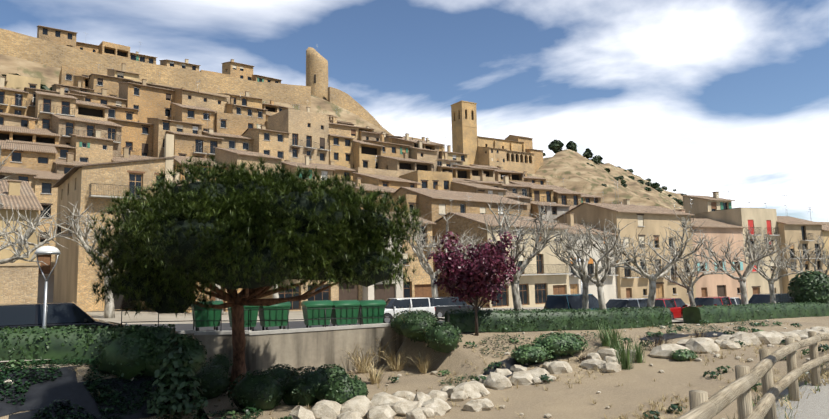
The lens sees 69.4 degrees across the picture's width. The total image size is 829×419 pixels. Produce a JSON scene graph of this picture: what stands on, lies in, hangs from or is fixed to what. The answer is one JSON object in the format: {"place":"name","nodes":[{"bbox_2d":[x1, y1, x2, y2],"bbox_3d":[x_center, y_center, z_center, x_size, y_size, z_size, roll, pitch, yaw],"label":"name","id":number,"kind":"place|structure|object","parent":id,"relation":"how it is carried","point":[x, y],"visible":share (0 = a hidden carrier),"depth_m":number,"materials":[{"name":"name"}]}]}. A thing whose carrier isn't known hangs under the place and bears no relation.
{"place":"outdoors","nodes":[
{"label":"outdoors","id":0,"kind":"place"},
{"bbox_2d":[0,305,689,361],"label":"street","id":1,"kind":"structure","parent":0,"point":[258,327],"depth_m":33.42,"materials":[{"name":"grey asphalt"}]},
{"bbox_2d":[0,302,128,330],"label":"black car","id":2,"kind":"object","parent":1,"relation":"on","point":[65,314],"visible":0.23,"depth_m":20.23,"materials":[{"name":"black paint"}]},
{"bbox_2d":[191,300,222,330],"bbox_3d":[-9.872,5.058,28.459,1.360,1.400,1.120,2,-7,-27],"label":"wheelie bin","id":3,"kind":"object","parent":1,"relation":"on","point":[205,315],"visible":0.79,"depth_m":28.03,"materials":[{"name":"green plastic"}]},
{"bbox_2d":[228,306,259,330],"bbox_3d":[-8.109,5.044,28.308,1.360,1.400,1.120,2,-7,-25],"label":"wheelie bin","id":4,"kind":"object","parent":1,"relation":"on","point":[253,314],"visible":0.48,"depth_m":28.00,"materials":[{"name":"green plastic"}]},
{"bbox_2d":[258,302,290,329],"bbox_3d":[-6.787,5.120,28.886,1.360,1.400,1.120,2,-7,-29],"label":"wheelie bin","id":5,"kind":"object","parent":1,"relation":"on","point":[273,314],"visible":0.85,"depth_m":28.50,"materials":[{"name":"green plastic"}]},
{"bbox_2d":[301,300,332,327],"bbox_3d":[-4.852,5.242,29.810,1.360,1.400,1.120,2,-7,-24],"label":"wheelie bin","id":6,"kind":"object","parent":1,"relation":"on","point":[309,311],"visible":0.88,"depth_m":29.42,"materials":[{"name":"green plastic"}]},
{"bbox_2d":[331,300,359,325],"bbox_3d":[-3.592,5.328,30.466,1.360,1.400,1.120,2,-7,-27],"label":"wheelie bin","id":7,"kind":"object","parent":1,"relation":"on","point":[344,313],"visible":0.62,"depth_m":30.08,"materials":[{"name":"green plastic"}]},
{"bbox_2d":[357,300,385,324],"bbox_3d":[-2.302,5.409,31.082,1.360,1.400,1.120,2,-7,-25],"label":"wheelie bin","id":8,"kind":"object","parent":1,"relation":"on","point":[370,311],"visible":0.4,"depth_m":30.66,"materials":[{"name":"green plastic"}]},
{"bbox_2d":[383,297,434,322],"bbox_3d":[-0.890,6.165,36.421,4.065,1.520,1.920,2,-7,-26],"label":"white car","id":9,"kind":"object","parent":1,"relation":"on","point":[417,303],"visible":0.4,"depth_m":35.92,"materials":[{"name":"white paint"}]},
{"bbox_2d":[426,296,479,318],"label":"dark car","id":10,"kind":"object","parent":1,"relation":"on","point":[442,305],"visible":0.35,"depth_m":41.34,"materials":[{"name":"grey paint"}]},
{"bbox_2d":[544,294,598,309],"bbox_3d":[9.694,5.901,35.200,4.465,1.860,1.980,3,-7,-34],"label":"car","id":11,"kind":"object","parent":1,"relation":"on","point":[567,301],"visible":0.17,"depth_m":34.12,"materials":[{"name":"teal paint"}]},
{"bbox_2d":[606,298,647,308],"bbox_3d":[13.119,6.367,37.465,4.065,1.520,1.920,3,-7,-34],"label":"car","id":12,"kind":"object","parent":1,"relation":"on","point":[620,303],"visible":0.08,"depth_m":37.11,"materials":[{"name":"white paint"}]},
{"bbox_2d":[654,298,687,319],"bbox_3d":[17.029,6.726,40.234,4.065,1.520,1.920,3,-8,-37],"label":"car","id":13,"kind":"object","parent":1,"relation":"on","point":[676,305],"visible":0.29,"depth_m":39.25,"materials":[{"name":"red paint"}]},
{"bbox_2d":[694,296,731,306],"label":"car","id":14,"kind":"object","parent":1,"relation":"on","point":[712,300],"visible":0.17,"depth_m":43.08,"materials":[{"name":"red paint"}]},
{"bbox_2d":[729,297,740,304],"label":"car","id":15,"kind":"object","parent":1,"relation":"on","point":[735,300],"visible":0.04,"depth_m":44.38,"materials":[{"name":"white paint"}]},
{"bbox_2d":[748,293,791,304],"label":"car","id":16,"kind":"object","parent":1,"relation":"on","point":[765,298],"visible":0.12,"depth_m":47.68,"materials":[{"name":"grey paint"}]},
{"bbox_2d":[0,54,828,418],"bbox_3d":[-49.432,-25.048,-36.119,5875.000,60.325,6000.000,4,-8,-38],"label":"ground","id":17,"kind":"structure","parent":0,"point":[624,398],"depth_m":25.59,"materials":[{"name":"beige soil"}]},
{"bbox_2d":[34,246,60,328],"bbox_3d":[-12.274,3.005,19.917,0.780,3.604,0.780,4,-8,-38],"label":"street lamp","id":18,"kind":"object","parent":17,"relation":"on","point":[47,250],"visible":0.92,"depth_m":19.88,"materials":[{"name":"silver metal"}]},
{"bbox_2d":[86,154,422,395],"bbox_3d":[-5.904,2.877,22.132,11.045,9.236,10.880,4,-8,-38],"label":"pine tree","id":19,"kind":"object","parent":17,"relation":"on","point":[239,227],"depth_m":19.37,"materials":[{"name":"green plant"}]},
{"bbox_2d":[176,323,405,376],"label":"retaining wall","id":20,"kind":"structure","parent":17,"relation":"on","point":[297,348],"depth_m":28.54,"materials":[{"name":"concrete"}]},
{"bbox_2d":[121,307,394,330],"bbox_3d":[-6.843,5.211,28.262,12.710,1.384,0.875,1,-7,-20],"label":"railing","id":21,"kind":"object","parent":20,"relation":"on","point":[221,320],"depth_m":27.82,"materials":[{"name":"grey metal"}]},
{"bbox_2d":[0,25,678,274],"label":"hillside town buildings","id":22,"kind":"structure","parent":17,"relation":"on","point":[53,136],"depth_m":101.30,"materials":[{"name":"stone"}]},
{"bbox_2d":[18,42,811,217],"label":"antennas","id":23,"kind":"object","parent":22,"relation":"on","point":[441,142],"visible":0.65,"depth_m":95.98,"materials":[{"name":"silver metal"}]},
{"bbox_2d":[1,73,686,205],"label":"hillside trees","id":24,"kind":"object","parent":17,"relation":"on","point":[555,146],"visible":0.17,"depth_m":244.20,"materials":[{"name":"green plant"}]},
{"bbox_2d":[0,331,728,418],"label":"weed fabric","id":25,"kind":"object","parent":17,"relation":"on","point":[66,385],"visible":0.54,"depth_m":16.21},
{"bbox_2d":[0,231,828,418],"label":"hedges","id":26,"kind":"object","parent":17,"relation":"on","point":[171,358],"visible":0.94,"depth_m":24.66,"materials":[{"name":"green plant"}]},
{"bbox_2d":[0,134,828,312],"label":"row of buildings","id":27,"kind":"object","parent":17,"relation":"on","point":[543,275],"depth_m":66.11,"materials":[{"name":"beige paint"}]},
{"bbox_2d":[0,146,828,317],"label":"bare trees","id":28,"kind":"object","parent":17,"relation":"on","point":[757,255],"visible":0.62,"depth_m":35.76,"materials":[{"name":"grey plant"}]},
{"bbox_2d":[4,319,828,418],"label":"embankment litter","id":29,"kind":"object","parent":17,"relation":"on","point":[545,376],"visible":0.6,"depth_m":24.13,"materials":[{"name":"beige plant"}]},
{"bbox_2d":[288,326,828,418],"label":"boulders","id":30,"kind":"object","parent":17,"relation":"on","point":[421,405],"visible":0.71,"depth_m":23.59,"materials":[{"name":"beige stone"}]},
{"bbox_2d":[676,331,828,418],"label":"wooden fence","id":31,"kind":"object","parent":17,"relation":"on","point":[703,405],"visible":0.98,"depth_m":7.59,"materials":[{"name":"brown wood"}]},
{"bbox_2d":[0,0,828,221],"label":"sky","id":32,"kind":"structure","parent":0,"point":[691,97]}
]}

